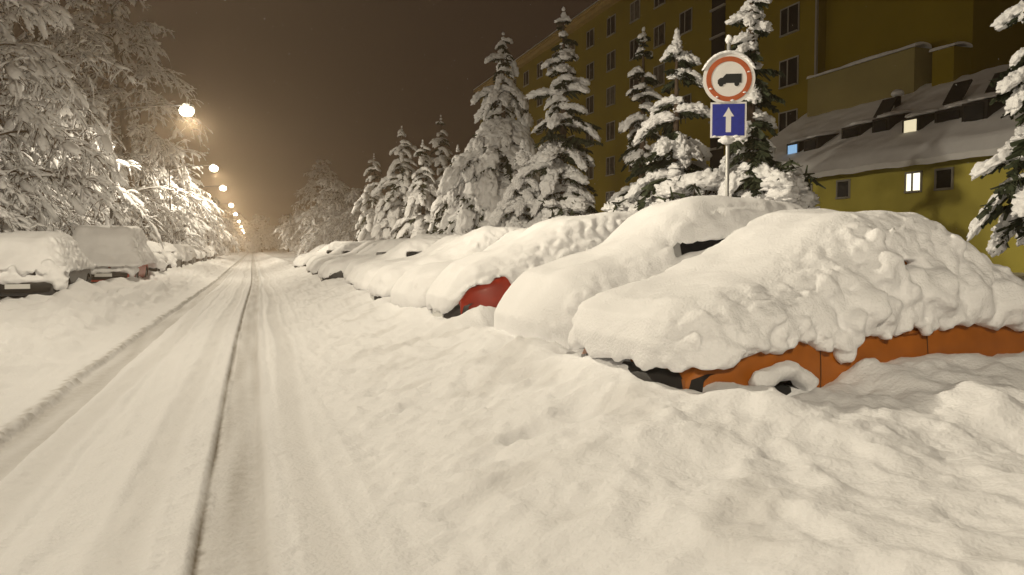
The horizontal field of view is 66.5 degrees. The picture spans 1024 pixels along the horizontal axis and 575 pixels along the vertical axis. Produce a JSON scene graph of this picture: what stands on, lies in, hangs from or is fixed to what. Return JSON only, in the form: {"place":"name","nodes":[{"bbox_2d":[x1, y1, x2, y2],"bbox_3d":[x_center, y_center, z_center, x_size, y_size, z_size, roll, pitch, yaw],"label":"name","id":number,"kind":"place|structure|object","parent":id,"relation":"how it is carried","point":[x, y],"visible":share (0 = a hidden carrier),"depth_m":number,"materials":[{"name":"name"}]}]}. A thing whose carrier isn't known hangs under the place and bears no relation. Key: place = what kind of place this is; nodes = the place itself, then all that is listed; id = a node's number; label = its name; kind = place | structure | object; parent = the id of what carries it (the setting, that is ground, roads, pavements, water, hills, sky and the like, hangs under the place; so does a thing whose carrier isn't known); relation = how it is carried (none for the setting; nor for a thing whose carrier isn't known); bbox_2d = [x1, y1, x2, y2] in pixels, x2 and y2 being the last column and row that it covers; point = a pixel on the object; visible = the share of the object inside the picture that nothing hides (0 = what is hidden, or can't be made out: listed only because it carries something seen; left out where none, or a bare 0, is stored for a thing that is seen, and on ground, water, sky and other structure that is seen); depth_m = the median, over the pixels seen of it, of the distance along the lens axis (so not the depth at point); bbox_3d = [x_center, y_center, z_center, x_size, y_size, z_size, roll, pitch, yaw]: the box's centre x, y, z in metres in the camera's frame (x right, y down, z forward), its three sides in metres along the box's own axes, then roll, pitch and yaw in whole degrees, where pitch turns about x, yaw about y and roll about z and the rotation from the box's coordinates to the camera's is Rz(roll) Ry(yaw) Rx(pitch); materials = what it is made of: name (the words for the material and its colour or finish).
{"place":"outdoors","nodes":[
{"label":"outdoors","id":0,"kind":"place"},
{"bbox_2d":[0,252,245,410],"bbox_3d":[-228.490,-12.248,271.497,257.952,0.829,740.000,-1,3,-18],"label":"snowy verge","id":1,"kind":"structure","parent":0,"point":[44,339],"depth_m":12.86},
{"bbox_2d":[0,169,50,232],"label":"frosted tree","id":2,"kind":"object","parent":1,"relation":"on","point":[9,218],"visible":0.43,"depth_m":22.65,"materials":[{"name":"white plant"}]},
{"bbox_2d":[0,231,95,296],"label":"parked car","id":3,"kind":"object","parent":1,"relation":"on","point":[43,262],"visible":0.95,"depth_m":18.65,"materials":[{"name":"paint"}]},
{"bbox_2d":[0,110,101,235],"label":"frosted tree","id":4,"kind":"object","parent":1,"relation":"on","point":[87,221],"visible":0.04,"depth_m":32.08,"materials":[{"name":"white plant"}]},
{"bbox_2d":[0,0,128,234],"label":"frosted tree","id":5,"kind":"object","parent":1,"relation":"on","point":[28,66],"visible":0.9,"depth_m":26.75,"materials":[{"name":"white plant"}]},
{"bbox_2d":[0,0,148,216],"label":"frosted tree","id":6,"kind":"object","parent":1,"relation":"on","point":[92,53],"visible":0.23,"depth_m":42.43,"materials":[{"name":"white plant"}]},
{"bbox_2d":[0,96,171,248],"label":"frosted tree","id":7,"kind":"object","parent":1,"relation":"on","point":[131,199],"visible":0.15,"depth_m":36.83,"materials":[{"name":"white plant"}]},
{"bbox_2d":[4,0,222,244],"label":"frosted tree","id":8,"kind":"object","parent":1,"relation":"on","point":[117,24],"visible":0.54,"depth_m":56.39,"materials":[{"name":"white plant"}]},
{"bbox_2d":[72,225,157,282],"bbox_3d":[-14.328,-1.149,28.101,2.506,2.170,5.148,-1,3,-18],"label":"parked car","id":9,"kind":"object","parent":1,"relation":"on","point":[112,251],"visible":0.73,"depth_m":26.11,"materials":[{"name":"red paint"}]},
{"bbox_2d":[78,138,159,242],"bbox_3d":[-24.718,-4.856,46.511,7.808,8.264,9.306,2,4,38],"label":"frosted tree","id":10,"kind":"object","parent":1,"relation":"on","point":[129,221],"visible":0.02,"depth_m":46.74,"materials":[{"name":"white plant"}]},
{"bbox_2d":[108,103,193,225],"bbox_3d":[-16.066,-4.108,34.965,3.556,8.391,0.640,-1,3,-18],"label":"street lamp","id":11,"kind":"object","parent":1,"relation":"on","point":[186,109],"visible":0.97,"depth_m":34.74,"materials":[{"name":"grey metal"}]},
{"bbox_2d":[147,241,168,271],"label":"parked car","id":12,"kind":"object","parent":1,"relation":"on","point":[158,251],"visible":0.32,"depth_m":34.62,"materials":[{"name":"grey paint"}]},
{"bbox_2d":[116,146,209,254],"bbox_3d":[-29.107,-6.402,62.034,9.370,9.917,11.168,0,3,9],"label":"frosted tree","id":13,"kind":"object","parent":1,"relation":"on","point":[181,235],"visible":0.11,"depth_m":61.18,"materials":[{"name":"white plant"}]},
{"bbox_2d":[111,129,214,244],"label":"frosted tree","id":14,"kind":"object","parent":1,"relation":"on","point":[175,179],"visible":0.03,"depth_m":66.42,"materials":[{"name":"white plant"}]},
{"bbox_2d":[158,242,182,267],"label":"parked car","id":15,"kind":"object","parent":1,"relation":"on","point":[173,254],"visible":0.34,"depth_m":40.95,"materials":[{"name":"grey paint"}]},
{"bbox_2d":[173,244,189,265],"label":"parked car","id":16,"kind":"object","parent":1,"relation":"on","point":[183,253],"visible":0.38,"depth_m":47.53,"materials":[{"name":"paint"}]},
{"bbox_2d":[139,148,224,247],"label":"frosted tree","id":17,"kind":"object","parent":1,"relation":"on","point":[207,201],"visible":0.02,"depth_m":80.10,"materials":[{"name":"white plant"}]},
{"bbox_2d":[182,244,196,264],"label":"parked car","id":18,"kind":"object","parent":1,"relation":"on","point":[191,252],"visible":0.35,"depth_m":53.35,"materials":[{"name":"grey paint"}]},
{"bbox_2d":[169,164,217,242],"bbox_3d":[-24.399,-5.332,59.986,3.556,8.391,0.640,-1,3,-18],"label":"street lamp","id":19,"kind":"object","parent":1,"relation":"on","point":[213,167],"visible":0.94,"depth_m":59.48,"materials":[{"name":"grey metal"}]},
{"bbox_2d":[190,245,202,261],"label":"parked car","id":20,"kind":"object","parent":1,"relation":"on","point":[199,257],"visible":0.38,"depth_m":60.69,"materials":[{"name":"paint"}]},
{"bbox_2d":[191,197,214,238],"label":"frosted tree","id":21,"kind":"object","parent":1,"relation":"on","point":[198,210],"visible":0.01,"depth_m":89.27,"materials":[{"name":"white plant"}]},
{"bbox_2d":[199,245,207,260],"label":"parked car","id":22,"kind":"object","parent":1,"relation":"on","point":[204,255],"visible":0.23,"depth_m":66.40,"materials":[{"name":"grey paint"}]},
{"bbox_2d":[204,246,211,259],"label":"parked car","id":23,"kind":"object","parent":1,"relation":"on","point":[209,256],"visible":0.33,"depth_m":74.96,"materials":[{"name":"paint"}]},
{"bbox_2d":[188,190,229,256],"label":"frosted tree","id":24,"kind":"object","parent":1,"relation":"on","point":[218,246],"visible":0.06,"depth_m":121.33,"materials":[{"name":"white plant"}]},
{"bbox_2d":[208,246,215,258],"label":"parked car","id":25,"kind":"object","parent":1,"relation":"on","point":[212,250],"visible":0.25,"depth_m":82.20,"materials":[{"name":"grey paint"}]},
{"bbox_2d":[196,191,231,243],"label":"frosted tree","id":26,"kind":"object","parent":1,"relation":"on","point":[210,225],"visible":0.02,"depth_m":104.45,"materials":[{"name":"white plant"}]},
{"bbox_2d":[202,195,241,255],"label":"frosted tree","id":27,"kind":"object","parent":1,"relation":"on","point":[230,240],"visible":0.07,"depth_m":139.71,"materials":[{"name":"white plant"}]},
{"bbox_2d":[212,198,242,253],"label":"frosted tree","id":28,"kind":"object","parent":1,"relation":"on","point":[232,223],"visible":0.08,"depth_m":163.63,"materials":[{"name":"white plant"}]},
{"bbox_2d":[225,212,255,252],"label":"frosted tree","id":29,"kind":"object","parent":1,"relation":"on","point":[245,223],"visible":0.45,"depth_m":308.08,"materials":[{"name":"white plant"}]},
{"bbox_2d":[0,252,403,574],"bbox_3d":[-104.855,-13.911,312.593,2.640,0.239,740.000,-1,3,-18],"label":"road","id":30,"kind":"structure","parent":0,"point":[192,430],"depth_m":5.21,"materials":[{"name":"snow"}]},
{"bbox_2d":[0,0,596,250],"label":"sky","id":31,"kind":"structure","parent":0,"point":[291,88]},
{"bbox_2d":[254,250,1023,574],"bbox_3d":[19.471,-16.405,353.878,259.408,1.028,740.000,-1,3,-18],"label":"snowy ground","id":32,"kind":"structure","parent":0,"point":[474,442],"depth_m":4.02,"materials":[{"name":"snow"}]},
{"bbox_2d":[241,214,277,253],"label":"frosted tree","id":33,"kind":"object","parent":32,"relation":"on","point":[251,232],"visible":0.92,"depth_m":245.25,"materials":[{"name":"white plant"}]},
{"bbox_2d":[266,213,298,252],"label":"frosted tree","id":34,"kind":"object","parent":32,"relation":"on","point":[281,220],"visible":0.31,"depth_m":205.65,"materials":[{"name":"white plant"}]},
{"bbox_2d":[273,209,317,252],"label":"frosted tree","id":35,"kind":"object","parent":32,"relation":"on","point":[289,244],"visible":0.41,"depth_m":176.53,"materials":[{"name":"white plant"}]},
{"bbox_2d":[293,244,327,261],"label":"parked car","id":36,"kind":"object","parent":32,"relation":"on","point":[318,248],"visible":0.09,"depth_m":45.31,"materials":[{"name":"paint"}]},
{"bbox_2d":[288,160,349,250],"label":"frosted tree","id":37,"kind":"object","parent":32,"relation":"on","point":[311,183],"visible":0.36,"depth_m":154.27,"materials":[{"name":"white plant"}]},
{"bbox_2d":[297,243,343,267],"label":"parked car","id":38,"kind":"object","parent":32,"relation":"on","point":[326,249],"visible":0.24,"depth_m":37.96,"materials":[{"name":"paint"}]},
{"bbox_2d":[293,241,353,267],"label":"parked car","id":39,"kind":"object","parent":32,"relation":"on","point":[297,259],"visible":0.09,"depth_m":40.36,"materials":[{"name":"grey paint"}]},
{"bbox_2d":[293,178,363,255],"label":"frosted tree","id":40,"kind":"object","parent":32,"relation":"on","point":[316,213],"visible":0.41,"depth_m":123.60,"materials":[{"name":"white plant"}]},
{"bbox_2d":[305,201,359,252],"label":"frosted tree","id":41,"kind":"object","parent":32,"relation":"on","point":[337,210],"visible":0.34,"depth_m":106.74,"materials":[{"name":"white plant"}]},
{"bbox_2d":[306,241,363,272],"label":"parked car","id":42,"kind":"object","parent":32,"relation":"on","point":[346,247],"visible":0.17,"depth_m":30.86,"materials":[{"name":"paint"}]},
{"bbox_2d":[307,240,372,265],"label":"parked car","id":43,"kind":"object","parent":32,"relation":"on","point":[325,254],"visible":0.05,"depth_m":33.91,"materials":[{"name":"white paint"}]},
{"bbox_2d":[319,185,371,241],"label":"frosted tree","id":44,"kind":"object","parent":32,"relation":"on","point":[353,193],"visible":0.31,"depth_m":102.01,"materials":[{"name":"white plant"}]},
{"bbox_2d":[310,240,381,274],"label":"parked car","id":45,"kind":"object","parent":32,"relation":"on","point":[317,264],"visible":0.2,"depth_m":28.56,"materials":[{"name":"paint"}]},
{"bbox_2d":[318,238,409,281],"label":"parked car","id":46,"kind":"object","parent":32,"relation":"on","point":[335,268],"visible":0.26,"depth_m":23.89,"materials":[{"name":"paint"}]},
{"bbox_2d":[351,153,387,240],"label":"conifer","id":47,"kind":"object","parent":32,"relation":"on","point":[366,226],"visible":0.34,"depth_m":60.90,"materials":[{"name":"white plant"}]},
{"bbox_2d":[356,240,382,254],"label":"parked car","id":48,"kind":"object","parent":32,"relation":"on","point":[368,247],"visible":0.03,"depth_m":26.64,"materials":[{"name":"paint"}]},
{"bbox_2d":[346,237,440,284],"bbox_3d":[-2.267,-0.463,19.956,3.856,1.676,1.780,-1,3,-18],"label":"parked car","id":49,"kind":"object","parent":32,"relation":"on","point":[410,247],"visible":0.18,"depth_m":19.24,"materials":[{"name":"paint"}]},
{"bbox_2d":[343,233,448,278],"bbox_3d":[-2.501,-0.655,22.549,4.642,1.806,1.867,-1,3,-18],"label":"parked car","id":50,"kind":"object","parent":32,"relation":"on","point":[350,267],"visible":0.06,"depth_m":22.00,"materials":[{"name":"grey paint"}]},
{"bbox_2d":[371,126,428,239],"bbox_3d":[-7.514,-4.122,50.148,5.623,12.453,5.666,2,3,33],"label":"conifer","id":51,"kind":"object","parent":32,"relation":"on","point":[389,208],"visible":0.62,"depth_m":49.60,"materials":[{"name":"white plant"}]},
{"bbox_2d":[353,234,463,290],"bbox_3d":[-1.190,-0.369,17.662,4.669,1.712,1.824,-1,3,-18],"label":"parked car","id":52,"kind":"object","parent":32,"relation":"on","point":[365,275],"visible":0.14,"depth_m":16.98,"materials":[{"name":"paint"}]},
{"bbox_2d":[390,139,443,238],"bbox_3d":[-5.039,-3.222,44.829,4.650,10.565,4.795,-1,3,-18],"label":"conifer","id":53,"kind":"object","parent":32,"relation":"on","point":[411,223],"visible":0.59,"depth_m":44.49,"materials":[{"name":"white plant"}]},
{"bbox_2d":[424,115,453,217],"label":"conifer","id":54,"kind":"object","parent":32,"relation":"on","point":[441,159],"visible":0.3,"depth_m":51.50,"materials":[{"name":"white plant"}]},
{"bbox_2d":[426,145,461,233],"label":"conifer","id":55,"kind":"object","parent":32,"relation":"on","point":[438,203],"visible":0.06,"depth_m":38.59,"materials":[{"name":"white plant"}]},
{"bbox_2d":[369,226,522,299],"bbox_3d":[-0.439,-0.298,15.250,4.642,1.806,1.866,-1,3,-16],"label":"parked car","id":56,"kind":"object","parent":32,"relation":"on","point":[387,277],"visible":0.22,"depth_m":14.46,"materials":[{"name":"grey paint"}]},
{"bbox_2d":[435,147,465,233],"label":"conifer","id":57,"kind":"object","parent":32,"relation":"on","point":[444,223],"visible":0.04,"depth_m":33.64,"materials":[{"name":"white plant"}]},
{"bbox_2d":[391,228,527,307],"bbox_3d":[0.379,-0.160,12.927,4.677,1.757,1.909,-1,3,-18],"label":"parked car","id":58,"kind":"object","parent":32,"relation":"on","point":[411,287],"visible":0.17,"depth_m":11.79,"materials":[{"name":"white paint"}]},
{"bbox_2d":[437,32,541,234],"bbox_3d":[-0.033,-2.691,32.595,7.081,15.780,9.558,-1,3,-18],"label":"conifer","id":59,"kind":"object","parent":32,"relation":"on","point":[484,168],"visible":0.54,"depth_m":31.51,"materials":[{"name":"white plant"}]},
{"bbox_2d":[487,139,542,227],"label":"conifer","id":60,"kind":"object","parent":32,"relation":"on","point":[511,210],"visible":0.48,"depth_m":26.56,"materials":[{"name":"white plant"}]},
{"bbox_2d":[426,211,637,318],"bbox_3d":[1.125,-0.147,10.841,4.558,1.815,1.927,-1,3,-19],"label":"parked car","id":61,"kind":"object","parent":32,"relation":"on","point":[458,287],"visible":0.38,"depth_m":9.86,"materials":[{"name":"red paint"}]},
{"bbox_2d":[517,6,603,227],"bbox_3d":[1.669,-4.766,26.055,3.952,9.250,4.171,-1,3,-18],"label":"conifer","id":62,"kind":"object","parent":32,"relation":"on","point":[561,178],"visible":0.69,"depth_m":25.97,"materials":[{"name":"white plant"}]},
{"bbox_2d":[538,196,589,220],"bbox_3d":[1.647,-1.550,23.560,1.650,2.438,1.722,1,3,24],"label":"shrub","id":63,"kind":"object","parent":32,"relation":"on","point":[573,205],"visible":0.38,"depth_m":23.21,"materials":[{"name":"white plant"}]},
{"bbox_2d":[601,196,639,211],"bbox_3d":[2.656,-1.069,17.948,1.707,2.105,1.496,-1,3,-18],"label":"shrub","id":64,"kind":"object","parent":32,"relation":"on","point":[619,204],"visible":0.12,"depth_m":17.66,"materials":[{"name":"white plant"}]},
{"bbox_2d":[609,26,662,203],"bbox_3d":[4.116,-3.437,23.981,2.420,8.999,2.602,-1,3,-18],"label":"conifer","id":65,"kind":"object","parent":32,"relation":"on","point":[636,156],"visible":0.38,"depth_m":23.73,"materials":[{"name":"white plant"}]},
{"bbox_2d":[494,195,804,348],"bbox_3d":[1.990,0.016,8.293,4.363,1.957,1.934,-1,3,-19],"label":"parked car","id":66,"kind":"object","parent":32,"relation":"on","point":[543,301],"visible":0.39,"depth_m":7.45,"materials":[{"name":"silver paint"}]},
{"bbox_2d":[624,28,711,210],"bbox_3d":[3.632,-2.643,18.260,3.479,6.628,3.014,1,3,14],"label":"conifer","id":67,"kind":"object","parent":32,"relation":"on","point":[674,151],"visible":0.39,"depth_m":17.84,"materials":[{"name":"white plant"}]},
{"bbox_2d":[653,166,724,203],"bbox_3d":[3.858,-1.281,16.798,1.824,2.512,1.970,-1,3,-18],"label":"shrub","id":68,"kind":"object","parent":32,"relation":"on","point":[706,181],"visible":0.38,"depth_m":16.33,"materials":[{"name":"white plant"}]},
{"bbox_2d":[702,35,755,195],"bbox_3d":[3.263,-1.619,11.830,0.801,4.377,0.148,0,3,7],"label":"road sign","id":69,"kind":"object","parent":32,"relation":"on","point":[728,79],"visible":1,"depth_m":11.75,"materials":[{"name":"metal"}]},
{"bbox_2d":[473,0,1023,212],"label":"apartment building","id":70,"kind":"structure","parent":32,"relation":"on","point":[825,56],"depth_m":43.00,"materials":[{"name":"yellow"}]},
{"bbox_2d":[523,70,528,86],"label":"window","id":71,"kind":"structure","parent":70,"relation":"in","point":[526,74],"depth_m":83.02,"materials":[{"name":"grey"}]},
{"bbox_2d":[537,61,542,79],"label":"window","id":72,"kind":"structure","parent":70,"relation":"in","point":[539,72],"depth_m":79.20,"materials":[{"name":"grey"}]},
{"bbox_2d":[586,167,593,179],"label":"window","id":73,"kind":"structure","parent":70,"relation":"in","point":[590,171],"depth_m":67.76,"materials":[{"name":"grey"}]},
{"bbox_2d":[586,94,593,115],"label":"window","id":74,"kind":"structure","parent":70,"relation":"in","point":[589,100],"depth_m":67.54,"materials":[{"name":"grey"}]},
{"bbox_2d":[586,61,593,80],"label":"window","id":75,"kind":"structure","parent":70,"relation":"in","point":[589,67],"depth_m":67.43,"materials":[{"name":"grey"}]},
{"bbox_2d":[586,28,593,49],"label":"window","id":76,"kind":"structure","parent":70,"relation":"in","point":[590,34],"depth_m":67.35,"materials":[{"name":"grey"}]},
{"bbox_2d":[605,156,614,175],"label":"window","id":77,"kind":"structure","parent":70,"relation":"in","point":[610,161],"depth_m":63.97,"materials":[{"name":"grey"}]},
{"bbox_2d":[605,120,614,141],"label":"window","id":78,"kind":"structure","parent":70,"relation":"in","point":[610,126],"depth_m":63.86,"materials":[{"name":"grey"}]},
{"bbox_2d":[606,191,614,203],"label":"window","id":79,"kind":"structure","parent":70,"relation":"in","point":[608,194],"depth_m":64.38,"materials":[{"name":"grey"}]},
{"bbox_2d":[606,85,614,107],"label":"window","id":80,"kind":"structure","parent":70,"relation":"in","point":[610,92],"depth_m":63.75,"materials":[{"name":"grey"}]},
{"bbox_2d":[606,49,615,72],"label":"window","id":81,"kind":"structure","parent":70,"relation":"in","point":[611,56],"depth_m":63.49,"materials":[{"name":"grey"}]},
{"bbox_2d":[606,13,615,37],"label":"window","id":82,"kind":"structure","parent":70,"relation":"in","point":[611,21],"depth_m":63.38,"materials":[{"name":"grey"}]},
{"bbox_2d":[629,77,639,97],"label":"window","id":83,"kind":"structure","parent":70,"relation":"in","point":[635,82],"depth_m":59.99,"materials":[{"name":"grey"}]},
{"bbox_2d":[629,37,639,60],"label":"window","id":84,"kind":"structure","parent":70,"relation":"in","point":[634,45],"depth_m":59.82,"materials":[{"name":"grey"}]},
{"bbox_2d":[629,0,639,23],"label":"window","id":85,"kind":"structure","parent":70,"relation":"in","point":[634,6],"depth_m":59.50,"materials":[{"name":"grey"}]},
{"bbox_2d":[653,63,664,88],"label":"window","id":86,"kind":"structure","parent":70,"relation":"in","point":[658,70],"depth_m":56.01,"materials":[{"name":"grey"}]},
{"bbox_2d":[653,22,664,48],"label":"window","id":87,"kind":"structure","parent":70,"relation":"in","point":[659,31],"depth_m":56.00,"materials":[{"name":"grey"}]},
{"bbox_2d":[653,0,664,9],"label":"window","id":88,"kind":"structure","parent":70,"relation":"in","point":[657,3],"depth_m":56.03,"materials":[{"name":"grey"}]},
{"bbox_2d":[679,93,691,118],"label":"window","id":89,"kind":"structure","parent":70,"relation":"in","point":[687,98],"depth_m":52.57,"materials":[{"name":"grey"}]},
{"bbox_2d":[679,7,691,35],"bbox_3d":[11.690,-17.891,52.610,0.190,1.540,1.590,-1,3,-18],"label":"window","id":90,"kind":"structure","parent":70,"relation":"in","point":[685,18],"depth_m":52.63,"materials":[{"name":"grey"}]},
{"bbox_2d":[708,0,725,194],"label":"stair window","id":91,"kind":"structure","parent":70,"relation":"in","point":[718,10],"depth_m":49.14,"materials":[{"name":"black glass"}]},
{"bbox_2d":[778,108,797,132],"bbox_3d":[15.099,-8.911,42.789,0.190,1.540,1.590,-1,3,-18],"label":"window","id":92,"kind":"structure","parent":70,"relation":"in","point":[785,118],"depth_m":42.86,"materials":[{"name":"grey"}]},
{"bbox_2d":[778,55,798,89],"bbox_3d":[15.099,-11.737,42.651,0.190,1.540,1.590,-1,3,-18],"label":"window","id":93,"kind":"structure","parent":70,"relation":"in","point":[790,66],"depth_m":42.59,"materials":[{"name":"grey"}]},
{"bbox_2d":[779,1,799,37],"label":"window","id":94,"kind":"structure","parent":70,"relation":"in","point":[790,15],"depth_m":42.47,"materials":[{"name":"grey"}]},
{"bbox_2d":[716,0,785,196],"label":"conifer","id":95,"kind":"object","parent":32,"relation":"on","point":[753,150],"visible":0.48,"depth_m":15.54,"materials":[{"name":"white plant"}]},
{"bbox_2d":[740,158,825,208],"bbox_3d":[5.371,-1.278,15.663,1.697,2.606,1.893,-1,3,-18],"label":"shrub","id":96,"kind":"object","parent":32,"relation":"on","point":[785,182],"visible":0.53,"depth_m":14.97,"materials":[{"name":"white plant"}]},
{"bbox_2d":[568,208,1023,394],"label":"parked car","id":97,"kind":"object","parent":32,"relation":"on","point":[801,299],"visible":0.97,"depth_m":5.24,"materials":[{"name":"orange paint"}]},
{"bbox_2d":[770,64,1023,272],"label":"annex building","id":98,"kind":"structure","parent":32,"relation":"on","point":[924,149],"depth_m":28.84,"materials":[{"name":"yellow"}]},
{"bbox_2d":[835,179,850,198],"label":"window","id":99,"kind":"structure","parent":98,"relation":"in","point":[843,187],"depth_m":31.21,"materials":[{"name":"grey"}]},
{"bbox_2d":[873,97,897,117],"bbox_3d":[15.680,-7.523,32.816,0.599,0.879,0.800,-1,3,-18],"label":"open roof window","id":100,"kind":"structure","parent":98,"relation":"in","point":[886,105],"depth_m":32.79,"materials":[{"name":"grey"}]},
{"bbox_2d":[904,170,922,193],"bbox_3d":[14.331,-3.768,27.907,0.190,0.760,0.760,-1,3,-18],"label":"window","id":101,"kind":"structure","parent":98,"relation":"in","point":[913,180],"depth_m":27.91,"materials":[{"name":"white"}]},
{"bbox_2d":[933,167,953,190],"bbox_3d":[14.742,-3.707,26.675,0.190,0.760,0.760,-1,3,-18],"label":"window","id":102,"kind":"structure","parent":98,"relation":"in","point":[943,177],"depth_m":26.67,"materials":[{"name":"grey"}]},
{"bbox_2d":[942,79,972,105],"bbox_3d":[16.801,-7.358,29.451,0.599,0.879,0.800,-1,3,-18],"label":"open roof window","id":103,"kind":"structure","parent":98,"relation":"in","point":[958,90],"depth_m":29.40,"materials":[{"name":"grey"}]},
{"bbox_2d":[985,71,1003,92],"bbox_3d":[17.353,-7.277,27.793,0.599,0.879,0.800,-1,3,-18],"label":"open roof window","id":104,"kind":"structure","parent":98,"relation":"in","point":[989,89],"depth_m":28.01,"materials":[{"name":"grey"}]},
{"bbox_2d":[967,0,1023,257],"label":"conifer","id":105,"kind":"object","parent":32,"relation":"on","point":[1010,224],"visible":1,"depth_m":11.42,"materials":[{"name":"white plant"}]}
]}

